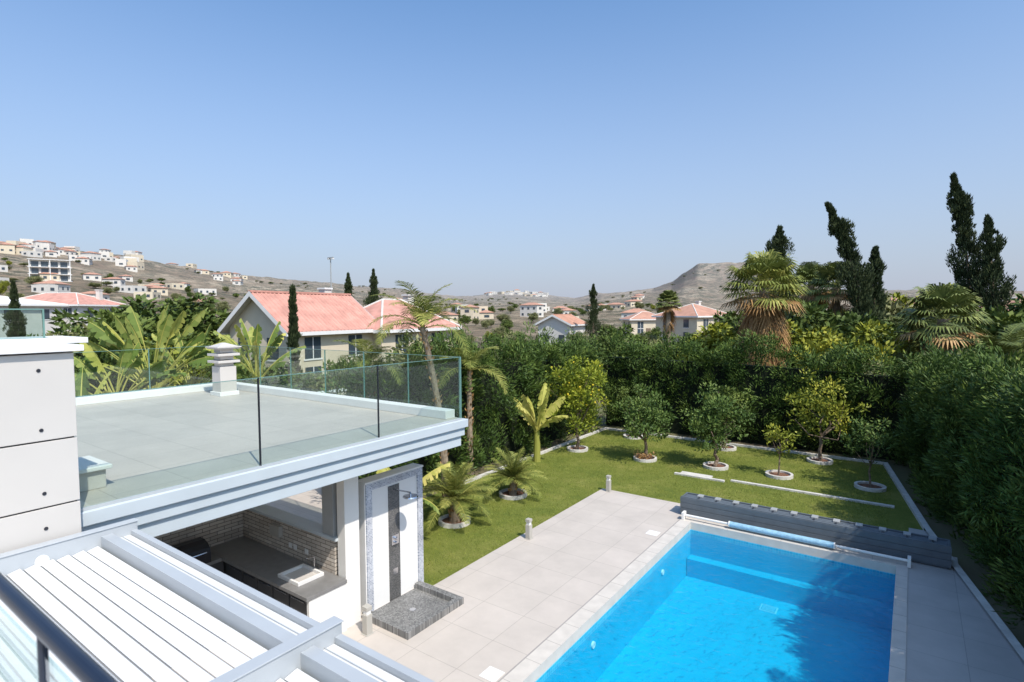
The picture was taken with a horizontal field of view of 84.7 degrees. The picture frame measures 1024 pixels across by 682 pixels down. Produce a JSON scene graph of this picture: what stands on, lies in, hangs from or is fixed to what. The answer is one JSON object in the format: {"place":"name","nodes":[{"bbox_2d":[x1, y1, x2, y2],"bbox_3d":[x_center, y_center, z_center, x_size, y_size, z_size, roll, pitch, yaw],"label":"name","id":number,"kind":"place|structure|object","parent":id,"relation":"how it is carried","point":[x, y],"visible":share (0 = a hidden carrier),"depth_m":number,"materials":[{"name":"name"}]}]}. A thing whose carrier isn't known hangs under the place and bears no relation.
{"place":"outdoors","nodes":[
{"label":"outdoors","id":0,"kind":"place"},
{"bbox_2d":[0,572,118,681],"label":"balcony railing","id":1,"kind":"object","parent":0,"point":[79,662],"visible":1,"depth_m":1.58,"materials":[{"name":"grey metal"}]},
{"bbox_2d":[358,463,423,612],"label":"shower wall","id":2,"kind":"structure","parent":0,"point":[386,511],"depth_m":10.44,"materials":[{"name":"white paint"}]},
{"bbox_2d":[391,489,417,574],"bbox_3d":[-1.967,3.566,10.360,0.579,1.654,0.280,2,4,35],"label":"shower fitting","id":3,"kind":"object","parent":2,"relation":"attached to","point":[395,537],"visible":1,"depth_m":10.46,"materials":[{"name":"silver metal"}]},
{"bbox_2d":[15,487,957,681],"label":"patio paving","id":4,"kind":"structure","parent":0,"point":[522,596],"depth_m":11.16,"materials":[{"name":"beige tile"}]},
{"bbox_2d":[0,476,360,664],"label":"kitchen walls","id":5,"kind":"structure","parent":4,"relation":"on","point":[330,543],"depth_m":9.97,"materials":[{"name":"paint"}]},
{"bbox_2d":[75,382,467,536],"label":"terrace slab","id":6,"kind":"structure","parent":5,"relation":"on","point":[142,441],"depth_m":8.98,"materials":[{"name":"white paint"}]},
{"bbox_2d":[0,336,87,573],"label":"parapet wall","id":7,"kind":"structure","parent":6,"relation":"on","point":[39,486],"depth_m":5.33,"materials":[{"name":"white paint"}]},
{"bbox_2d":[0,309,44,338],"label":"parapet glass","id":8,"kind":"object","parent":7,"relation":"on","point":[43,322],"visible":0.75,"depth_m":5.93,"materials":[{"name":"clear glass"}]},
{"bbox_2d":[78,456,111,492],"bbox_3d":[-5.081,1.567,6.551,0.700,0.270,0.500,2,4,35],"label":"roof hatch box","id":9,"kind":"object","parent":6,"relation":"on","point":[92,473],"visible":0.49,"depth_m":6.46,"materials":[{"name":"white stone"}]},
{"bbox_2d":[205,343,241,396],"bbox_3d":[-7.148,0.690,13.949,0.600,1.300,0.600,2,4,35],"label":"vent chimney","id":10,"kind":"object","parent":6,"relation":"on","point":[223,368],"visible":0.99,"depth_m":13.81,"materials":[{"name":"white stone"}]},
{"bbox_2d":[75,345,461,511],"bbox_3d":[-6.105,0.932,10.608,8.300,1.200,6.100,2,4,35],"label":"glass railing","id":11,"kind":"object","parent":6,"relation":"on","point":[231,473],"visible":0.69,"depth_m":8.11,"materials":[{"name":"clear glass"}]},
{"bbox_2d":[84,523,346,647],"bbox_3d":[-4.914,4.252,9.377,3.280,1.380,2.747,2,4,35],"label":"outdoor kitchen","id":12,"kind":"object","parent":4,"relation":"on","point":[314,592],"visible":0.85,"depth_m":9.82,"materials":[{"name":"white paint"}]},
{"bbox_2d":[0,518,434,681],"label":"louvered pergola","id":13,"kind":"object","parent":4,"relation":"on","point":[275,640],"visible":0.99,"depth_m":4.17,"materials":[{"name":"metal"}]},
{"bbox_2d":[361,603,373,636],"bbox_3d":[-2.433,4.683,9.444,0.160,0.480,0.160,2,4,35],"label":"bollard light","id":14,"kind":"object","parent":4,"relation":"on","point":[367,630],"visible":1,"depth_m":9.41,"materials":[{"name":"white stone"}]},
{"bbox_2d":[362,581,463,639],"bbox_3d":[-1.768,4.823,10.158,1.140,0.120,1.420,2,4,35],"label":"shower tray","id":15,"kind":"object","parent":4,"relation":"on","point":[420,607],"visible":0.86,"depth_m":10.11,"materials":[{"name":"grey stone"}]},
{"bbox_2d":[524,518,532,539],"bbox_3d":[0.402,4.467,13.373,0.160,0.480,0.160,2,4,35],"label":"bollard light","id":16,"kind":"object","parent":4,"relation":"on","point":[528,530],"visible":1,"depth_m":13.33,"materials":[{"name":"white metal"}]},
{"bbox_2d":[479,530,659,681],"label":"skimmer lids","id":17,"kind":"object","parent":4,"relation":"on","point":[491,673],"visible":1,"depth_m":8.37,"materials":[{"name":"white plastic"}]},
{"bbox_2d":[606,475,610,491],"bbox_3d":[2.900,4.274,16.867,0.160,0.480,0.160,2,4,35],"label":"bollard light","id":18,"kind":"object","parent":4,"relation":"on","point":[608,484],"visible":1,"depth_m":16.82,"materials":[{"name":"white metal"}]},
{"bbox_2d":[535,529,895,681],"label":"swimming pool","id":19,"kind":"structure","parent":4,"relation":"in","point":[719,619],"depth_m":11.77,"materials":[{"name":"liquid"}]},
{"bbox_2d":[498,517,907,681],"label":"pool coping","id":20,"kind":"object","parent":19,"relation":"on","point":[542,657],"visible":0.93,"depth_m":10.91,"materials":[{"name":"stone"}]},
{"bbox_2d":[681,510,910,567],"bbox_3d":[6.396,4.574,13.177,4.830,0.190,0.200,2,4,35],"label":"pool cover roller","id":21,"kind":"object","parent":20,"relation":"on","point":[804,539],"visible":1,"depth_m":13.05,"materials":[{"name":"blue plastic"},{"name":"white metal"}]},
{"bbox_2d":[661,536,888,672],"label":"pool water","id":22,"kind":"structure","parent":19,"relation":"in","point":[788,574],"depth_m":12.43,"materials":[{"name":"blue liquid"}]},
{"bbox_2d":[680,492,951,568],"bbox_3d":[6.911,4.398,13.443,5.670,0.470,0.515,2,4,35],"label":"pool cover box","id":23,"kind":"object","parent":4,"relation":"on","point":[930,550],"visible":0.99,"depth_m":12.96,"materials":[{"name":"plastic"}]},
{"bbox_2d":[0,241,1023,350],"bbox_3d":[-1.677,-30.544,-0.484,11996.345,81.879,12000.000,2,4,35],"label":"ground","id":24,"kind":"structure","parent":0,"point":[691,281],"depth_m":483.01,"materials":[{"name":"brown soil"}]},
{"bbox_2d":[0,296,68,336],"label":"white villa","id":25,"kind":"object","parent":24,"relation":"on","point":[34,323],"visible":0.27,"depth_m":71.21,"materials":[{"name":"paint"}]},
{"bbox_2d":[3,309,49,320],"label":"windows","id":26,"kind":"structure","parent":25,"relation":"in","point":[46,311],"depth_m":72.43,"materials":[{"name":"grey glass"}]},
{"bbox_2d":[28,259,69,280],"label":"walls","id":27,"kind":"structure","parent":24,"relation":"on","point":[49,269],"depth_m":261.96,"materials":[{"name":"white paint"}]},
{"bbox_2d":[31,261,67,280],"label":"windows","id":28,"kind":"structure","parent":27,"relation":"attached to","point":[53,264],"depth_m":262.18,"materials":[{"name":"grey glass"}]},
{"bbox_2d":[27,258,71,281],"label":"balconies and roof","id":29,"kind":"structure","parent":27,"relation":"attached to","point":[29,273],"depth_m":261.03,"materials":[{"name":"white stone"}]},
{"bbox_2d":[62,306,120,331],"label":"walls","id":30,"kind":"structure","parent":24,"relation":"on","point":[80,309],"depth_m":79.58,"materials":[{"name":"white paint"}]},
{"bbox_2d":[22,292,126,305],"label":"roof","id":31,"kind":"structure","parent":30,"relation":"on","point":[74,299],"depth_m":82.10,"materials":[{"name":"tile"}]},
{"bbox_2d":[96,290,102,299],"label":"chimney","id":32,"kind":"object","parent":31,"relation":"on","point":[99,294],"visible":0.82,"depth_m":84.33,"materials":[{"name":"white paint"}]},
{"bbox_2d":[64,308,111,317],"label":"windows","id":33,"kind":"structure","parent":30,"relation":"attached to","point":[69,310],"depth_m":79.24,"materials":[{"name":"grey glass"}]},
{"bbox_2d":[0,238,913,322],"bbox_3d":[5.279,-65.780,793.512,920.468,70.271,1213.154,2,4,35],"label":"distant town","id":34,"kind":"object","parent":24,"relation":"on","point":[131,260],"visible":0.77,"depth_m":359.75,"materials":[{"name":"white stone"}]},
{"bbox_2d":[0,257,1023,397],"bbox_3d":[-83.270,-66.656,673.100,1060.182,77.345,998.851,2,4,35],"label":"distant trees","id":35,"kind":"object","parent":24,"relation":"on","point":[820,336],"visible":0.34,"depth_m":32.94,"materials":[{"name":"green plant"}]},
{"bbox_2d":[538,317,584,342],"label":"walls","id":36,"kind":"structure","parent":24,"relation":"on","point":[557,326],"depth_m":87.79,"materials":[{"name":"white paint"}]},
{"bbox_2d":[544,335,564,342],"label":"windows","id":37,"kind":"structure","parent":36,"relation":"attached to","point":[561,336],"depth_m":87.20,"materials":[{"name":"grey glass"}]},
{"bbox_2d":[534,314,584,325],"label":"roof","id":38,"kind":"structure","parent":36,"relation":"on","point":[570,320],"depth_m":88.41,"materials":[{"name":"red tile"}]},
{"bbox_2d":[582,284,603,336],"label":"cypress tree","id":39,"kind":"object","parent":24,"relation":"on","point":[593,313],"visible":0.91,"depth_m":83.69,"materials":[{"name":"green plant"}]},
{"bbox_2d":[622,320,655,334],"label":"walls","id":40,"kind":"structure","parent":24,"relation":"on","point":[646,324],"depth_m":112.59,"materials":[{"name":"beige paint"}]},
{"bbox_2d":[624,321,643,333],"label":"windows","id":41,"kind":"structure","parent":40,"relation":"attached to","point":[640,328],"depth_m":112.51,"materials":[{"name":"grey glass"}]},
{"bbox_2d":[619,311,655,319],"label":"roof","id":42,"kind":"structure","parent":40,"relation":"on","point":[643,315],"depth_m":113.78,"materials":[{"name":"red tile"}]},
{"bbox_2d":[651,301,726,341],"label":"cream villa","id":43,"kind":"object","parent":24,"relation":"on","point":[691,318],"visible":0.34,"depth_m":87.38,"materials":[{"name":"beige paint"}]},
{"bbox_2d":[662,319,723,339],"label":"windows","id":44,"kind":"structure","parent":43,"relation":"in","point":[685,321],"depth_m":86.50,"materials":[{"name":"grey glass"}]},
{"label":"walls","id":45,"kind":"object","parent":24,"relation":"on","visible":0},
{"bbox_2d":[976,295,1023,310],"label":"roof","id":46,"kind":"structure","parent":45,"relation":"on","point":[1011,302],"depth_m":47.64,"materials":[{"name":"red tile"}]},
{"bbox_2d":[0,0,1023,297],"label":"sky","id":47,"kind":"structure","parent":0,"point":[562,148],"materials":[{"name":"blue"}]},
{"bbox_2d":[423,429,925,584],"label":"lawn","id":48,"kind":"structure","parent":0,"point":[900,516],"depth_m":17.08,"materials":[{"name":"green plant"}]},
{"bbox_2d":[376,463,449,514],"bbox_3d":[-2.510,3.787,13.687,2.028,2.091,2.777,-1,3,-8],"label":"banana plant","id":49,"kind":"object","parent":48,"relation":"on","point":[435,472],"visible":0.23,"depth_m":13.59,"materials":[{"name":"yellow plant"}]},
{"bbox_2d":[366,280,475,505],"bbox_3d":[-2.643,1.541,15.789,2.784,6.361,3.108,-2,3,-29],"label":"queen palm","id":50,"kind":"object","parent":48,"relation":"on","point":[420,312],"visible":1,"depth_m":15.53,"materials":[{"name":"green plant"}]},
{"bbox_2d":[422,462,497,531],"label":"date palm","id":51,"kind":"object","parent":48,"relation":"on","point":[452,486],"visible":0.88,"depth_m":14.27,"materials":[{"name":"green plant"}]},
{"bbox_2d":[481,446,547,499],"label":"date palm","id":52,"kind":"object","parent":48,"relation":"on","point":[513,471],"visible":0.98,"depth_m":16.44,"materials":[{"name":"green plant"}]},
{"bbox_2d":[511,383,568,461],"bbox_3d":[0.949,3.028,20.519,2.040,2.873,2.457,-1,3,-9],"label":"banana plant","id":53,"kind":"object","parent":48,"relation":"on","point":[528,415],"visible":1,"depth_m":20.27,"materials":[{"name":"green plant"}]},
{"bbox_2d":[541,354,611,452],"bbox_3d":[2.599,2.420,21.858,2.591,3.931,2.443,2,4,35],"label":"lemon tree","id":54,"kind":"object","parent":48,"relation":"on","point":[578,383],"visible":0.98,"depth_m":21.57,"materials":[{"name":"green plant"}]},
{"bbox_2d":[611,382,651,439],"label":"pomegranate tree","id":55,"kind":"object","parent":48,"relation":"on","point":[624,396],"visible":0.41,"depth_m":24.00,"materials":[{"name":"green plant"}]},
{"bbox_2d":[613,383,677,462],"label":"orange tree","id":56,"kind":"object","parent":48,"relation":"on","point":[650,417],"visible":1,"depth_m":20.16,"materials":[{"name":"green plant"}]},
{"bbox_2d":[680,381,755,470],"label":"orange tree","id":57,"kind":"object","parent":48,"relation":"on","point":[705,422],"visible":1,"depth_m":19.25,"materials":[{"name":"green plant"}]},
{"bbox_2d":[703,384,753,451],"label":"fig tree","id":58,"kind":"object","parent":48,"relation":"on","point":[726,391],"visible":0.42,"depth_m":21.78,"materials":[{"name":"green plant"}]},
{"bbox_2d":[464,427,1023,660],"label":"garden kerb","id":59,"kind":"structure","parent":48,"relation":"on","point":[996,618],"depth_m":16.47,"materials":[{"name":"grey concrete"}]},
{"bbox_2d":[762,423,799,479],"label":"young citrus tree","id":60,"kind":"object","parent":48,"relation":"on","point":[779,474],"visible":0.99,"depth_m":18.29,"materials":[{"name":"green plant"}]},
{"bbox_2d":[783,368,870,464],"bbox_3d":[11.144,2.698,20.040,2.828,3.456,2.405,2,4,35],"label":"citrus tree","id":61,"kind":"object","parent":48,"relation":"on","point":[829,409],"visible":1,"depth_m":19.88,"materials":[{"name":"green plant"}]},
{"bbox_2d":[840,416,898,492],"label":"young orange tree","id":62,"kind":"object","parent":48,"relation":"on","point":[869,485],"visible":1,"depth_m":16.96,"materials":[{"name":"green plant"}]},
{"bbox_2d":[423,386,1023,647],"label":"garden ground","id":63,"kind":"structure","parent":0,"point":[972,570],"depth_m":13.76,"materials":[{"name":"grey concrete"}]},
{"bbox_2d":[1,279,27,336],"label":"cypress tree","id":64,"kind":"object","parent":63,"relation":"on","point":[17,324],"visible":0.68,"depth_m":44.70,"materials":[{"name":"green plant"}]},
{"bbox_2d":[75,367,111,395],"bbox_3d":[-11.787,2.812,15.033,3.354,4.014,2.938,2,4,35],"label":"bird of paradise plant","id":65,"kind":"object","parent":63,"relation":"on","point":[82,384],"visible":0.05,"depth_m":15.72,"materials":[{"name":"green plant"}]},
{"bbox_2d":[74,338,186,394],"bbox_3d":[-12.181,2.313,17.186,3.969,4.796,2.295,-2,3,-30],"label":"bird of paradise plant","id":66,"kind":"object","parent":63,"relation":"on","point":[92,366],"visible":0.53,"depth_m":17.18,"materials":[{"name":"green plant"}]},
{"bbox_2d":[74,305,233,388],"bbox_3d":[-12.782,1.638,20.096,5.630,5.858,2.208,0,3,2],"label":"bird of paradise plant","id":67,"kind":"object","parent":63,"relation":"on","point":[164,330],"visible":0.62,"depth_m":19.73,"materials":[{"name":"green plant"}]},
{"bbox_2d":[130,324,254,385],"bbox_3d":[-11.645,1.915,20.766,4.821,5.224,2.056,1,3,20],"label":"bird of paradise plant","id":68,"kind":"object","parent":63,"relation":"on","point":[172,360],"visible":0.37,"depth_m":20.73,"materials":[{"name":"green plant"}]},
{"bbox_2d":[204,318,305,384],"bbox_3d":[-8.365,1.913,18.932,2.813,5.372,3.035,-1,3,-14],"label":"bird of paradise plant","id":69,"kind":"object","parent":63,"relation":"on","point":[253,336],"visible":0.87,"depth_m":18.61,"materials":[{"name":"green plant"}]},
{"bbox_2d":[286,283,302,373],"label":"cypress tree","id":70,"kind":"object","parent":63,"relation":"on","point":[294,336],"visible":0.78,"depth_m":27.82,"materials":[{"name":"green plant"}]},
{"bbox_2d":[230,300,372,377],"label":"walls","id":71,"kind":"structure","parent":63,"relation":"on","point":[252,314],"depth_m":34.14,"materials":[{"name":"beige paint"}]},
{"bbox_2d":[217,290,374,336],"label":"roof","id":72,"kind":"structure","parent":71,"relation":"on","point":[319,313],"depth_m":35.13,"materials":[{"name":"tile"}]},
{"bbox_2d":[317,287,332,292],"bbox_3d":[-13.154,-2.436,39.616,0.760,2.620,0.760,1,3,30],"label":"chimney","id":73,"kind":"object","parent":72,"relation":"on","point":[324,290],"visible":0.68,"depth_m":39.33,"materials":[{"name":"white stone"}]},
{"bbox_2d":[237,334,361,373],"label":"windows","id":74,"kind":"structure","parent":71,"relation":"attached to","point":[312,344],"depth_m":34.07,"materials":[{"name":"grey glass"}]},
{"bbox_2d":[327,257,333,292],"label":"street lamp","id":75,"kind":"object","parent":63,"relation":"on","point":[329,258],"visible":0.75,"depth_m":66.31,"materials":[{"name":"grey metal"}]},
{"bbox_2d":[319,388,346,395],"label":"garden wall","id":76,"kind":"structure","parent":63,"relation":"on","point":[334,391],"depth_m":21.66,"materials":[{"name":"white stone"}]},
{"bbox_2d":[344,272,357,300],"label":"cypress tree","id":77,"kind":"object","parent":63,"relation":"on","point":[348,286],"visible":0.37,"depth_m":71.55,"materials":[{"name":"green plant"}]},
{"bbox_2d":[334,339,409,397],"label":"queen palm","id":78,"kind":"object","parent":63,"relation":"on","point":[365,344],"visible":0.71,"depth_m":15.77,"materials":[{"name":"green plant"}]},
{"bbox_2d":[362,268,382,306],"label":"cypress tree","id":79,"kind":"object","parent":63,"relation":"on","point":[373,282],"visible":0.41,"depth_m":73.28,"materials":[{"name":"green plant"}]},
{"bbox_2d":[373,330,452,367],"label":"walls","id":80,"kind":"structure","parent":63,"relation":"on","point":[389,340],"depth_m":38.69,"materials":[{"name":"beige paint"}]},
{"bbox_2d":[401,294,413,303],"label":"chimney","id":81,"kind":"object","parent":80,"relation":"on","point":[405,298],"visible":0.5,"depth_m":45.29,"materials":[{"name":"white paint"}]},
{"bbox_2d":[364,299,461,332],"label":"roof","id":82,"kind":"structure","parent":80,"relation":"on","point":[379,308],"depth_m":40.91,"materials":[{"name":"tile"}]},
{"bbox_2d":[395,333,442,351],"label":"windows","id":83,"kind":"structure","parent":80,"relation":"attached to","point":[396,338],"depth_m":39.62,"materials":[{"name":"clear glass"}]},
{"bbox_2d":[318,320,613,486],"bbox_3d":[-0.352,1.969,20.886,2.477,5.501,15.162,2,4,35],"label":"hedge","id":84,"kind":"object","parent":63,"relation":"on","point":[500,422],"visible":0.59,"depth_m":19.80,"materials":[{"name":"green plant"}]},
{"bbox_2d":[437,346,507,476],"bbox_3d":[-1.480,2.360,18.590,2.606,4.423,2.425,-2,3,-27],"label":"queen palm","id":85,"kind":"object","parent":63,"relation":"on","point":[470,363],"visible":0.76,"depth_m":18.49,"materials":[{"name":"green plant"}]},
{"bbox_2d":[654,290,682,346],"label":"fan palm","id":86,"kind":"object","parent":63,"relation":"on","point":[668,297],"visible":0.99,"depth_m":59.41,"materials":[{"name":"green plant"}]},
{"bbox_2d":[600,325,924,465],"bbox_3d":[9.476,1.865,23.332,12.886,5.224,2.514,2,4,35],"label":"hedge","id":87,"kind":"object","parent":63,"relation":"on","point":[678,382],"visible":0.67,"depth_m":22.70,"materials":[{"name":"green plant"}]},
{"bbox_2d":[717,249,812,366],"bbox_3d":[13.184,-0.482,29.798,4.676,8.783,4.916,2,4,35],"label":"fan palm","id":88,"kind":"object","parent":63,"relation":"on","point":[763,312],"visible":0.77,"depth_m":28.82,"materials":[{"name":"green plant"}]},
{"bbox_2d":[757,224,801,297],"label":"cypress tree","id":89,"kind":"object","parent":63,"relation":"on","point":[779,241],"visible":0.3,"depth_m":44.56,"materials":[{"name":"green plant"}]},
{"bbox_2d":[782,261,831,321],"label":"fan palm","id":90,"kind":"object","parent":63,"relation":"on","point":[807,270],"visible":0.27,"depth_m":39.94,"materials":[{"name":"green plant"}]},
{"bbox_2d":[803,261,861,319],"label":"fan palm","id":91,"kind":"object","parent":63,"relation":"on","point":[826,273],"visible":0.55,"depth_m":36.94,"materials":[{"name":"green plant"}]},
{"bbox_2d":[824,201,892,332],"bbox_3d":[21.591,-2.642,34.621,4.327,12.307,3.610,2,4,35],"label":"cypress tree","id":92,"kind":"object","parent":63,"relation":"on","point":[839,228],"visible":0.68,"depth_m":34.58,"materials":[{"name":"green plant"}]},
{"bbox_2d":[864,245,896,334],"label":"cypress tree","id":93,"kind":"object","parent":63,"relation":"on","point":[879,298],"visible":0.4,"depth_m":34.92,"materials":[{"name":"green plant"}]},
{"bbox_2d":[879,315,968,361],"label":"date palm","id":94,"kind":"object","parent":63,"relation":"on","point":[916,344],"visible":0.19,"depth_m":27.10,"materials":[{"name":"green plant"}]},
{"bbox_2d":[893,282,994,353],"bbox_3d":[19.433,0.714,25.401,3.980,6.763,3.964,2,4,35],"label":"fan palm","id":95,"kind":"object","parent":63,"relation":"on","point":[948,299],"visible":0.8,"depth_m":24.84,"materials":[{"name":"green plant"}]},
{"bbox_2d":[889,336,1023,628],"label":"hedge","id":96,"kind":"object","parent":63,"relation":"on","point":[961,424],"visible":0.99,"depth_m":12.32,"materials":[{"name":"green plant"}]},
{"bbox_2d":[932,172,988,315],"bbox_3d":[28.621,-3.530,34.695,4.285,13.985,3.344,2,4,35],"label":"cypress tree","id":97,"kind":"object","parent":63,"relation":"on","point":[960,204],"visible":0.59,"depth_m":34.49,"materials":[{"name":"green plant"}]},
{"bbox_2d":[938,322,1023,367],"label":"date palm","id":98,"kind":"object","parent":63,"relation":"on","point":[1007,344],"visible":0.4,"depth_m":19.60,"materials":[{"name":"green plant"}]},
{"bbox_2d":[969,214,1016,324],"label":"cypress tree","id":99,"kind":"object","parent":63,"relation":"on","point":[995,294],"visible":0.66,"depth_m":33.10,"materials":[{"name":"green plant"}]},
{"bbox_2d":[905,528,1023,681],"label":"side paving","id":100,"kind":"structure","parent":0,"point":[954,633],"depth_m":9.27,"materials":[{"name":"beige tile"}]}
]}

